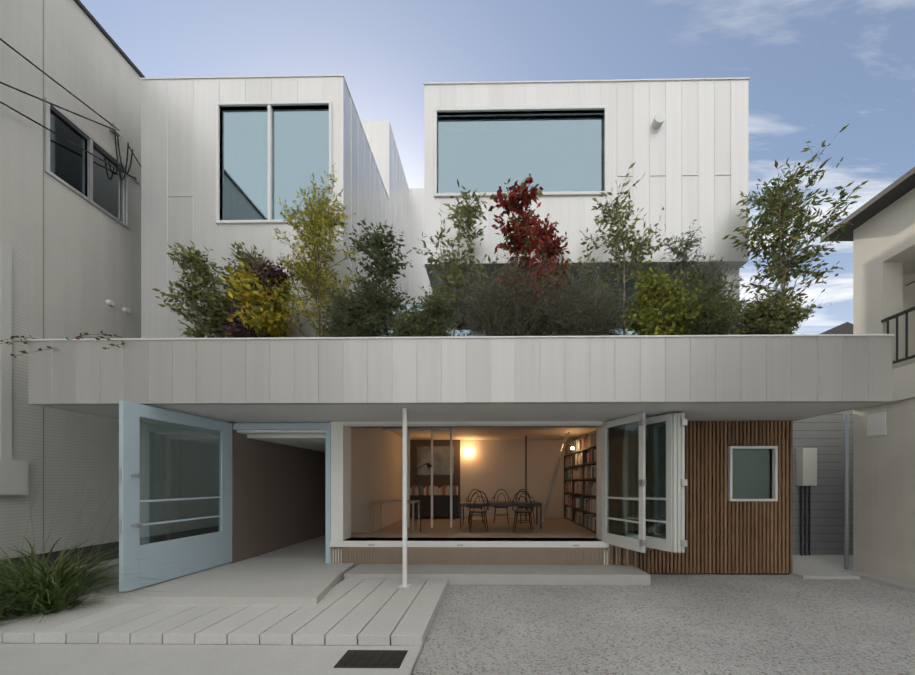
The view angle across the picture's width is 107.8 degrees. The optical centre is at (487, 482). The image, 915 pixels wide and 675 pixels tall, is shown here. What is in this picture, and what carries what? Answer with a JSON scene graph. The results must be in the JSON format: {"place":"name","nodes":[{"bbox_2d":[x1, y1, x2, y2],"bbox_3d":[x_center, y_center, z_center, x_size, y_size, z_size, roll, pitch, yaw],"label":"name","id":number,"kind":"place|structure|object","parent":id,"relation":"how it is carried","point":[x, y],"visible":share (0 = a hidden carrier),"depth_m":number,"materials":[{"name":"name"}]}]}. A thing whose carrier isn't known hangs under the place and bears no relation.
{"place":"outdoors","nodes":[
{"label":"outdoors","id":0,"kind":"place"},
{"bbox_2d":[0,0,218,559],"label":"neighbour house walls","id":1,"kind":"structure","parent":0,"point":[92,259],"depth_m":5.16,"materials":[{"name":"white paint"}]},
{"bbox_2d":[0,240,27,494],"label":"neighbour conduit","id":2,"kind":"object","parent":1,"relation":"attached to","point":[13,477],"visible":1,"depth_m":4.47,"materials":[{"name":"grey metal"}]},
{"bbox_2d":[50,108,86,196],"bbox_3d":[-6.565,-5.106,5.185,0.010,1.000,0.520,0,0,1],"label":"window pane","id":3,"kind":"structure","parent":1,"relation":"attached to","point":[68,162],"depth_m":5.20,"materials":[{"name":"grey glass"}]},
{"bbox_2d":[44,97,129,229],"bbox_3d":[-6.507,-5.106,5.444,0.060,1.090,1.130,0,0,1],"label":"window frame","id":4,"kind":"object","parent":1,"relation":"attached to","point":[90,141],"visible":0.79,"depth_m":5.42,"materials":[{"name":"grey metal"}]},
{"bbox_2d":[93,145,122,221],"bbox_3d":[-6.559,-5.106,5.705,0.010,1.000,0.520,0,0,1],"label":"window pane","id":5,"kind":"structure","parent":1,"relation":"attached to","point":[107,188],"depth_m":5.73,"materials":[{"name":"grey glass"}]},
{"bbox_2d":[74,0,145,77],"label":"roof edge","id":6,"kind":"object","parent":1,"relation":"on","point":[106,35],"depth_m":5.67,"materials":[{"name":"grey metal"}]},
{"bbox_2d":[106,300,130,312],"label":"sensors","id":7,"kind":"object","parent":1,"relation":"attached to","point":[112,303],"visible":1,"depth_m":5.72,"materials":[{"name":"white plastic"}]},
{"bbox_2d":[109,123,139,183],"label":"insulators","id":8,"kind":"object","parent":1,"relation":"attached to","point":[118,133],"visible":0.82,"depth_m":5.76,"materials":[{"name":"white ceramic"}]},
{"bbox_2d":[0,38,140,179],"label":"power cables","id":9,"kind":"object","parent":8,"relation":"hanging from","point":[116,141],"visible":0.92,"depth_m":5.22,"materials":[{"name":"black plastic"}]},
{"bbox_2d":[220,260,300,337],"bbox_3d":[-3.343,-2.465,4.895,0.923,1.546,0.928,0,0,1],"label":"yellow shrub","id":10,"kind":"object","parent":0,"point":[268,328],"depth_m":4.73,"materials":[{"name":"yellow plant"}]},
{"bbox_2d":[237,422,330,434],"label":"passage header wall","id":11,"kind":"structure","parent":0,"point":[265,432],"depth_m":5.61,"materials":[{"name":"paint"}]},
{"bbox_2d":[247,434,325,451],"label":"passage ceiling","id":12,"kind":"structure","parent":0,"point":[317,442],"depth_m":6.06,"materials":[{"name":"white paint"}]},
{"bbox_2d":[263,163,364,336],"bbox_3d":[-2.563,-3.115,5.036,1.517,2.838,1.509,0,0,1],"label":"golden tree","id":13,"kind":"object","parent":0,"point":[316,225],"depth_m":4.92,"materials":[{"name":"green plant"}]},
{"bbox_2d":[410,440,459,517],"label":"study wall","id":14,"kind":"structure","parent":0,"point":[424,481],"depth_m":10.52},
{"bbox_2d":[417,446,453,474],"bbox_3d":[-1.664,-0.676,10.500,1.150,0.900,0.040,0,0,1],"label":"painting","id":15,"kind":"object","parent":14,"relation":"attached to","point":[441,460],"visible":0.93,"depth_m":10.48,"materials":[{"name":"fabric"}]},
{"bbox_2d":[0,574,914,674],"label":"gravel ground","id":16,"kind":"structure","parent":0,"point":[683,624],"depth_m":3.44,"materials":[{"name":"grey gravel"}]},
{"bbox_2d":[1,478,118,602],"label":"grass seed stalks","id":17,"kind":"object","parent":16,"relation":"on","point":[67,539],"depth_m":4.15,"materials":[{"name":"beige plant"}]},
{"bbox_2d":[0,538,182,622],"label":"grass clump leaves","id":18,"kind":"object","parent":16,"relation":"on","point":[32,589],"visible":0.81,"depth_m":3.83,"materials":[{"name":"green plant"}]},
{"bbox_2d":[0,526,218,578],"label":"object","id":19,"kind":"object","parent":16,"relation":"on","point":[55,554],"depth_m":5.56,"materials":[{"name":"grey"}]},
{"bbox_2d":[0,558,354,604],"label":"ramp slab","id":20,"kind":"structure","parent":16,"relation":"on","point":[281,581],"depth_m":4.31,"materials":[{"name":"concrete"}]},
{"bbox_2d":[0,644,421,674],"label":"concrete pad","id":21,"kind":"object","parent":16,"relation":"on","point":[82,659],"depth_m":2.84,"materials":[{"name":"grey concrete"}]},
{"bbox_2d":[333,650,407,667],"bbox_3d":[-0.991,1.515,2.851,0.540,0.017,0.280,0,0,1],"label":"drain cover","id":22,"kind":"object","parent":21,"relation":"on","point":[372,659],"visible":1,"depth_m":2.83,"materials":[{"name":"metal"}]},
{"bbox_2d":[409,645,423,674],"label":"edging strip","id":23,"kind":"object","parent":21,"relation":"attached to","point":[416,661],"visible":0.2,"depth_m":2.81,"materials":[{"name":"silver metal"}]},
{"bbox_2d":[0,578,447,645],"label":"plank platform","id":24,"kind":"structure","parent":16,"relation":"on","point":[368,611],"depth_m":3.39,"materials":[{"name":"wood"}]},
{"bbox_2d":[398,408,410,587],"bbox_3d":[-1.138,0.208,4.553,0.140,2.430,0.140,0,0,1],"label":"canopy post","id":25,"kind":"object","parent":24,"relation":"on","point":[404,584],"visible":0.98,"depth_m":4.52,"materials":[{"name":"white metal"}]},
{"bbox_2d":[228,422,325,562],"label":"passage walls","id":26,"kind":"structure","parent":16,"relation":"on","point":[278,496],"depth_m":6.56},
{"bbox_2d":[233,423,330,562],"bbox_3d":[-3.430,0.189,5.563,1.630,2.330,0.080,0,0,1],"label":"door frame","id":27,"kind":"object","parent":26,"relation":"attached to","point":[283,426],"visible":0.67,"depth_m":5.52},
{"bbox_2d":[119,400,231,592],"bbox_3d":[-4.333,0.174,4.754,0.055,2.300,1.563,0,0,4],"label":"passage door","id":28,"kind":"structure","parent":27,"relation":"attached to","point":[196,553],"depth_m":4.50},
{"bbox_2d":[119,468,141,533],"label":"passage door knobs","id":29,"kind":"object","parent":28,"relation":"attached to","point":[137,475],"visible":1,"depth_m":3.97,"materials":[{"name":"silver metal"}]},
{"bbox_2d":[28,336,892,434],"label":"canopy fascia","id":30,"kind":"structure","parent":26,"relation":"on","point":[716,370],"depth_m":4.20,"materials":[{"name":"white metal"}]},
{"bbox_2d":[0,331,126,357],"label":"branches","id":31,"kind":"object","parent":30,"relation":"hanging from","point":[40,349],"depth_m":4.12,"materials":[{"name":"plant"}]},
{"bbox_2d":[26,334,894,340],"bbox_3d":[-0.442,-1.825,4.261,10.964,0.018,0.146,0,0,1],"label":"parapet coping","id":32,"kind":"object","parent":30,"relation":"on","point":[783,335],"visible":0.36,"depth_m":4.18,"materials":[{"name":"white metal"}]},
{"bbox_2d":[52,403,872,434],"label":"soffit","id":33,"kind":"structure","parent":30,"relation":"attached to","point":[511,412],"depth_m":4.74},
{"bbox_2d":[665,275,754,334],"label":"shrub","id":34,"kind":"object","parent":30,"relation":"on","point":[718,316],"depth_m":4.41,"materials":[{"name":"green plant"}]},
{"bbox_2d":[730,277,830,334],"bbox_3d":[3.958,-2.299,4.763,1.166,1.213,0.994,0,0,1],"label":"low shrub","id":35,"kind":"object","parent":30,"relation":"on","point":[779,322],"depth_m":4.57,"materials":[{"name":"green plant"}]},
{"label":"planter soil","id":36,"kind":"structure","parent":30,"relation":"in","visible":0},
{"bbox_2d":[165,241,263,337],"bbox_3d":[-4.260,-2.788,5.235,1.465,2.196,0.976,0,0,-37],"label":"shrub","id":37,"kind":"object","parent":36,"relation":"on","point":[219,331],"visible":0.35,"depth_m":5.14,"materials":[{"name":"green plant"}]},
{"bbox_2d":[153,240,267,337],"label":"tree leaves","id":38,"kind":"object","parent":37,"relation":"attached to","point":[196,280],"visible":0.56,"depth_m":5.11,"materials":[{"name":"green plant"}]},
{"bbox_2d":[219,254,294,337],"bbox_3d":[-3.564,-2.462,5.018,1.432,1.546,0.822,0,0,41],"label":"purple shrub","id":39,"kind":"object","parent":36,"relation":"on","point":[242,330],"depth_m":4.79,"materials":[{"name":"purple plant"}]},
{"bbox_2d":[315,276,390,336],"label":"low shrub","id":40,"kind":"object","parent":36,"relation":"on","point":[351,313],"depth_m":4.58,"materials":[{"name":"green plant"}]},
{"bbox_2d":[350,222,415,336],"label":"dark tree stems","id":41,"kind":"object","parent":36,"relation":"on","point":[388,319],"visible":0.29,"depth_m":4.85,"materials":[{"name":"green plant"}]},
{"bbox_2d":[330,219,451,336],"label":"dark tree leaves","id":42,"kind":"object","parent":41,"relation":"attached to","point":[382,245],"visible":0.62,"depth_m":4.81,"materials":[{"name":"green plant"}]},
{"bbox_2d":[388,281,459,336],"bbox_3d":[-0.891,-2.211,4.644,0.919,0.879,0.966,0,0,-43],"label":"dark shrub leaves","id":43,"kind":"object","parent":36,"relation":"on","point":[434,327],"visible":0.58,"depth_m":4.52,"materials":[{"name":"green plant"}]},
{"bbox_2d":[450,232,559,335],"bbox_3d":[0.348,-2.543,4.906,1.596,1.704,1.873,0,0,27],"label":"rosemary shrub","id":44,"kind":"object","parent":36,"relation":"on","point":[506,328],"depth_m":4.54,"materials":[{"name":"green plant"}]},
{"bbox_2d":[519,247,639,335],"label":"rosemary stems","id":45,"kind":"object","parent":36,"relation":"on","point":[580,315],"visible":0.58,"depth_m":4.51,"materials":[{"name":"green plant"}]},
{"bbox_2d":[520,253,641,335],"bbox_3d":[1.249,-2.518,4.683,1.815,1.402,1.460,0,0,1],"label":"rosemary shrub","id":46,"kind":"object","parent":36,"relation":"on","point":[584,303],"visible":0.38,"depth_m":4.50,"materials":[{"name":"green plant"}]},
{"bbox_2d":[591,284,622,335],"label":"dark shrub","id":47,"kind":"object","parent":36,"relation":"on","point":[609,334],"visible":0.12,"depth_m":5.08,"materials":[{"name":"green plant"}]},
{"bbox_2d":[599,291,620,335],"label":"dark shrub stems","id":48,"kind":"object","parent":36,"relation":"on","point":[611,317],"depth_m":5.09,"materials":[{"name":"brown plant"}]},
{"bbox_2d":[555,162,682,334],"bbox_3d":[1.896,-3.061,5.197,1.881,2.731,1.310,0,0,-17],"label":"tall tree","id":49,"kind":"object","parent":36,"relation":"on","point":[624,274],"visible":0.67,"depth_m":5.02,"materials":[{"name":"green plant"}]},
{"bbox_2d":[619,260,716,334],"bbox_3d":[2.469,-2.346,4.658,1.260,1.308,1.180,0,0,1],"label":"lime shrub","id":50,"kind":"object","parent":36,"relation":"on","point":[657,306],"depth_m":4.51,"materials":[{"name":"green plant"}]},
{"bbox_2d":[253,535,325,557],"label":"passage floor","id":51,"kind":"structure","parent":16,"relation":"on","point":[314,547],"depth_m":6.50,"materials":[{"name":"concrete"}]},
{"bbox_2d":[330,421,608,564],"bbox_3d":[-0.314,0.259,5.647,4.600,2.530,0.350,0,0,1],"label":"window frame","id":52,"kind":"object","parent":16,"relation":"on","point":[340,484],"visible":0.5,"depth_m":5.53,"materials":[{"name":"white paint"}]},
{"bbox_2d":[343,424,602,426],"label":"fold track","id":53,"kind":"structure","parent":52,"relation":"on","point":[428,425],"depth_m":5.49,"materials":[{"name":"metal"}]},
{"bbox_2d":[368,544,578,545],"bbox_3d":[-0.241,1.038,5.483,3.470,0.030,0.035,0,0,1],"label":"sill hardware","id":54,"kind":"object","parent":52,"relation":"attached to","point":[457,545],"visible":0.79,"depth_m":5.47,"materials":[{"name":"silver metal"}]},
{"bbox_2d":[331,547,635,566],"bbox_3d":[-0.090,1.298,5.518,5.050,0.450,0.062,0,0,1],"label":"corrugated skirt","id":55,"kind":"object","parent":16,"relation":"on","point":[357,557],"visible":0.69,"depth_m":5.50,"materials":[{"name":"metal"}]},
{"bbox_2d":[344,564,649,585],"bbox_3d":[0.126,1.444,5.211,4.530,0.160,0.610,0,0,1],"label":"entrance step","id":56,"kind":"object","parent":16,"relation":"on","point":[583,575],"visible":0.75,"depth_m":4.94,"materials":[{"name":"concrete"}]},
{"bbox_2d":[638,421,789,574],"bbox_3d":[3.509,0.259,8.466,2.970,2.530,5.970,0,0,1],"label":"wall backing","id":57,"kind":"object","parent":16,"relation":"on","point":[711,573],"visible":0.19,"depth_m":5.48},
{"bbox_2d":[793,410,852,554],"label":"siding wall","id":58,"kind":"structure","parent":16,"relation":"on","point":[823,435],"depth_m":6.73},
{"bbox_2d":[796,448,816,485],"bbox_3d":[6.370,-0.301,6.653,0.280,0.750,0.160,0,0,1],"label":"water heater","id":59,"kind":"object","parent":58,"relation":"attached to","point":[806,466],"visible":1,"depth_m":6.57,"materials":[{"name":"white plastic"}]},
{"bbox_2d":[839,570,914,592],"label":"curb","id":60,"kind":"structure","parent":16,"relation":"on","point":[899,585],"depth_m":4.94,"materials":[{"name":"concrete"}]},
{"bbox_2d":[413,179,504,335],"bbox_3d":[-0.392,-3.049,5.030,1.632,2.708,1.376,0,0,1],"label":"tall sparse tree","id":61,"kind":"object","parent":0,"point":[469,208],"depth_m":4.99,"materials":[{"name":"green plant"}]},
{"bbox_2d":[373,518,592,532],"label":"interior floor","id":62,"kind":"structure","parent":0,"point":[549,525],"depth_m":8.41,"materials":[{"name":"brown wood"}]},
{"bbox_2d":[370,500,419,532],"bbox_3d":[-2.055,0.773,7.445,0.950,0.700,0.600,0,0,1],"label":"study desk","id":63,"kind":"object","parent":62,"relation":"on","point":[396,501],"visible":0.85,"depth_m":7.25,"materials":[{"name":"wood"}]},
{"bbox_2d":[383,428,451,527],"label":"partition mullions","id":64,"kind":"object","parent":62,"relation":"on","point":[408,457],"visible":1,"depth_m":8.22,"materials":[{"name":"white paint"}]},
{"bbox_2d":[412,463,431,531],"bbox_3d":[-1.500,0.340,7.538,0.474,1.568,0.120,0,0,1],"label":"floor lamp","id":65,"kind":"object","parent":62,"relation":"on","point":[429,465],"visible":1,"depth_m":7.53,"materials":[{"name":"black metal"}]},
{"bbox_2d":[410,495,458,516],"bbox_3d":[-1.721,0.739,10.336,1.640,0.670,0.310,0,0,1],"label":"cabinet","id":66,"kind":"object","parent":62,"relation":"on","point":[441,505],"visible":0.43,"depth_m":10.18,"materials":[{"name":"wood"}]},
{"bbox_2d":[410,485,457,494],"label":"books","id":67,"kind":"object","parent":66,"relation":"on","point":[443,490],"visible":0.92,"depth_m":10.22,"materials":[{"name":"paper"}]},
{"bbox_2d":[351,426,597,532],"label":"living walls","id":68,"kind":"structure","parent":62,"relation":"on","point":[492,462],"depth_m":10.20,"materials":[{"name":"beige paint"}]},
{"bbox_2d":[333,533,650,549],"bbox_3d":[0.040,1.048,5.922,5.320,0.150,0.850,0,0,1],"label":"window sill","id":69,"kind":"structure","parent":62,"relation":"on","point":[500,536],"depth_m":5.95,"materials":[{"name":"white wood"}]},
{"bbox_2d":[627,413,672,551],"bbox_3d":[2.422,0.009,5.101,0.045,1.970,0.865,0,0,-26],"label":"glass door","id":70,"kind":"structure","parent":69,"relation":"on","point":[663,544],"depth_m":4.86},
{"bbox_2d":[653,413,676,552],"bbox_3d":[2.686,0.009,5.069,0.045,1.970,0.785,0,0,7],"label":"folding glass door","id":71,"kind":"structure","parent":69,"relation":"on","point":[674,482],"depth_m":5.10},
{"bbox_2d":[466,489,534,532],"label":"chairs","id":72,"kind":"object","parent":62,"relation":"on","point":[521,511],"visible":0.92,"depth_m":7.77,"materials":[{"name":"black wood"}]},
{"bbox_2d":[459,501,541,528],"bbox_3d":[0.313,0.819,8.414,2.000,0.610,0.800,0,0,1],"label":"dining table","id":73,"kind":"object","parent":62,"relation":"on","point":[463,504],"visible":0.98,"depth_m":8.04,"materials":[{"name":"brown wood"}]},
{"bbox_2d":[525,436,526,519],"bbox_3d":[1.099,-0.106,9.623,0.040,2.460,0.040,0,0,1],"label":"steel post","id":74,"kind":"object","parent":62,"relation":"on","point":[525,471],"visible":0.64,"depth_m":9.60,"materials":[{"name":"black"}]},
{"bbox_2d":[539,432,569,523],"bbox_3d":[1.760,-0.097,8.885,0.763,2.453,0.392,0,0,1],"label":"ladder","id":75,"kind":"object","parent":62,"relation":"on","point":[556,471],"visible":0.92,"depth_m":8.71,"materials":[{"name":"silver metal"}]},
{"bbox_2d":[564,444,595,532],"bbox_3d":[2.547,0.148,8.284,0.370,1.950,4.400,0,0,1],"label":"bookshelf","id":76,"kind":"object","parent":62,"relation":"on","point":[583,480],"visible":0.27,"depth_m":8.60,"materials":[{"name":"brown wood"}]},
{"bbox_2d":[565,430,595,530],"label":"books","id":77,"kind":"object","parent":76,"relation":"on","point":[586,441],"visible":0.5,"depth_m":8.52,"materials":[{"name":"multicoloured paper"}]},
{"bbox_2d":[80,0,914,333],"label":"sky","id":78,"kind":"structure","parent":0,"point":[815,69],"materials":[{"name":"blue"}]},
{"bbox_2d":[376,301,639,336],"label":"first floor glazing","id":79,"kind":"structure","parent":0,"point":[460,332],"depth_m":6.70,"materials":[{"name":"glass"}]},
{"bbox_2d":[710,269,738,334],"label":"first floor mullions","id":80,"kind":"object","parent":79,"relation":"attached to","point":[729,277],"visible":0.04,"depth_m":5.64,"materials":[{"name":"grey metal"}]},
{"bbox_2d":[488,174,586,335],"bbox_3d":[0.746,-2.990,5.077,1.106,2.599,1.915,0,0,45],"label":"tree","id":81,"kind":"object","parent":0,"point":[520,236],"depth_m":4.61,"materials":[{"name":"red plant"}]},
{"bbox_2d":[424,80,748,302],"bbox_3d":[1.637,-5.101,7.972,5.320,2.970,5.008,0,0,1],"label":"box","id":82,"kind":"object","parent":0,"point":[690,156],"visible":0.54,"depth_m":5.46,"materials":[{"name":"white metal"}]},
{"bbox_2d":[361,120,432,302],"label":"exterior wall","id":83,"kind":"structure","parent":82,"relation":"attached to","point":[406,209],"depth_m":9.06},
{"bbox_2d":[438,114,602,192],"bbox_3d":[0.535,-5.447,5.556,2.760,1.360,0.010,0,0,1],"label":"window glass","id":84,"kind":"object","parent":82,"relation":"attached to","point":[557,153],"visible":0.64,"depth_m":5.55,"materials":[{"name":"blue glass"}]},
{"bbox_2d":[434,105,607,196],"bbox_3d":[0.534,-5.447,5.501,2.860,1.460,0.080,0,0,1],"label":"window frame","id":85,"kind":"object","parent":82,"relation":"attached to","point":[484,110],"visible":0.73,"depth_m":5.47,"materials":[{"name":"white metal"}]},
{"bbox_2d":[424,77,749,84],"bbox_3d":[1.637,-6.596,7.969,5.340,0.020,5.014,0,0,1],"label":"roof coping","id":86,"kind":"object","parent":82,"relation":"on","point":[567,81],"visible":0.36,"depth_m":5.47,"materials":[{"name":"white metal"}]},
{"bbox_2d":[652,112,664,128],"bbox_3d":[2.774,-5.886,5.421,0.170,0.170,0.120,0,0,1],"label":"vent hood","id":87,"kind":"object","parent":82,"relation":"attached to","point":[658,120],"visible":0.83,"depth_m":5.36,"materials":[{"name":"white"}]},
{"bbox_2d":[603,413,644,552],"bbox_3d":[2.050,0.009,5.073,0.045,1.970,0.864,0,0,-20],"label":"door leaf","id":88,"kind":"object","parent":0,"point":[618,441],"depth_m":5.07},
{"bbox_2d":[639,419,645,545],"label":"hinges","id":89,"kind":"object","parent":88,"relation":"attached to","point":[642,422],"visible":0.92,"depth_m":4.67,"materials":[{"name":"silver metal"}]},
{"bbox_2d":[681,419,686,546],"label":"hinges","id":90,"kind":"object","parent":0,"point":[683,482],"visible":1,"depth_m":4.63,"materials":[{"name":"silver metal"}]},
{"bbox_2d":[609,420,792,573],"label":"slat wall","id":91,"kind":"structure","parent":0,"point":[753,537],"depth_m":5.44,"materials":[{"name":"brown wood"}]},
{"bbox_2d":[677,413,680,552],"bbox_3d":[2.741,0.009,5.069,0.045,1.970,0.785,0,0,7],"label":"door frame","id":92,"kind":"object","parent":91,"relation":"attached to","point":[678,482],"visible":0.23,"depth_m":4.68,"materials":[{"name":"paint"}]},
{"bbox_2d":[681,413,684,552],"bbox_3d":[2.796,0.009,5.068,0.045,1.970,0.785,0,0,7],"label":"door edge","id":93,"kind":"object","parent":91,"relation":"attached to","point":[682,487],"visible":0.17,"depth_m":4.68,"materials":[{"name":"paint"}]},
{"bbox_2d":[728,446,777,500],"bbox_3d":[4.329,-0.137,5.450,0.770,0.900,0.080,0,0,1],"label":"window frame","id":94,"kind":"object","parent":91,"relation":"in","point":[774,463],"visible":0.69,"depth_m":5.42,"materials":[{"name":"white metal"}]},
{"bbox_2d":[732,449,770,498],"bbox_3d":[4.330,-0.137,5.500,0.690,0.820,0.010,0,0,1],"label":"window glass","id":95,"kind":"object","parent":94,"relation":"in","point":[751,473],"visible":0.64,"depth_m":5.50,"materials":[{"name":"glass"}]},
{"bbox_2d":[652,220,774,328],"bbox_3d":[3.359,-2.795,4.965,1.637,2.208,1.162,0,0,29],"label":"shrub","id":96,"kind":"object","parent":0,"point":[690,262],"depth_m":5.00,"materials":[{"name":"green plant"}]},
{"bbox_2d":[718,124,868,329],"bbox_3d":[4.387,-3.226,4.953,1.566,3.072,1.789,0,0,37],"label":"tall tree","id":97,"kind":"object","parent":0,"point":[797,221],"depth_m":4.76,"materials":[{"name":"green plant"}]},
{"bbox_2d":[790,555,859,578],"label":"alley paving","id":98,"kind":"structure","parent":0,"point":[818,567],"depth_m":5.73,"materials":[{"name":"concrete"}]},
{"bbox_2d":[800,486,810,555],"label":"conduit pipes","id":99,"kind":"object","parent":98,"relation":"on","point":[809,520],"visible":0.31,"depth_m":6.66,"materials":[{"name":"grey metal"}]},
{"bbox_2d":[844,412,848,569],"bbox_3d":[6.046,0.173,5.607,0.052,2.700,0.052,0,0,-22],"label":"downpipe","id":100,"kind":"object","parent":98,"relation":"on","point":[846,490],"visible":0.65,"depth_m":5.59,"materials":[{"name":"grey metal"}]},
{"bbox_2d":[821,322,852,333],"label":"house roof","id":101,"kind":"structure","parent":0,"point":[845,328],"depth_m":11.36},
{"bbox_2d":[851,188,914,409],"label":"neighbour wall","id":102,"kind":"structure","parent":0,"point":[883,258],"depth_m":5.13,"materials":[{"name":"paint"}]},
{"bbox_2d":[820,167,914,241],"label":"house eave","id":103,"kind":"object","parent":102,"relation":"attached to","point":[900,187],"visible":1,"depth_m":5.08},
{"bbox_2d":[881,306,914,363],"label":"balcony railing","id":104,"kind":"object","parent":102,"relation":"attached to","point":[897,315],"visible":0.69,"depth_m":4.86,"materials":[{"name":"grey metal"}]},
{"bbox_2d":[853,398,914,584],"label":"neighbour wall","id":105,"kind":"structure","parent":0,"point":[883,505],"depth_m":5.08,"materials":[{"name":"paint"}]},
{"bbox_2d":[867,412,885,436],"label":"electrical box","id":106,"kind":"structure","parent":105,"relation":"attached to","point":[876,424],"depth_m":5.20,"materials":[{"name":"white plastic"}]},
{"bbox_3d":[1.303,-1.466,7.981,7.350,0.200,5.000,0,0,1],"label":"terrace slab","id":107,"kind":"object","parent":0,"visible":0},
{"bbox_2d":[141,76,388,337],"bbox_3d":[-4.086,-4.131,6.778,3.426,5.230,2.468,0,0,1],"label":"box","id":108,"kind":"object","parent":107,"relation":"on","point":[178,160],"visible":0.4,"depth_m":5.57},
{"bbox_2d":[140,74,389,200],"bbox_3d":[-4.094,-6.756,6.776,3.430,0.020,2.472,0,0,1],"label":"roof coping","id":109,"kind":"object","parent":108,"relation":"on","point":[275,76],"visible":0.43,"depth_m":5.55,"materials":[{"name":"white metal"}]},
{"bbox_2d":[216,100,331,223],"bbox_3d":[-3.560,-5.316,5.555,1.940,2.010,0.080,0,0,1],"label":"window frame","id":110,"kind":"object","parent":108,"relation":"attached to","point":[269,104],"visible":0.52,"depth_m":5.53,"materials":[{"name":"white metal"}]},
{"bbox_2d":[221,107,328,219],"bbox_3d":[-3.560,-5.316,5.580,1.850,1.920,0.010,0,0,1],"label":"window glass","id":111,"kind":"object","parent":110,"relation":"attached to","point":[300,145],"visible":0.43,"depth_m":5.58,"materials":[{"name":"blue glass"}]}
]}

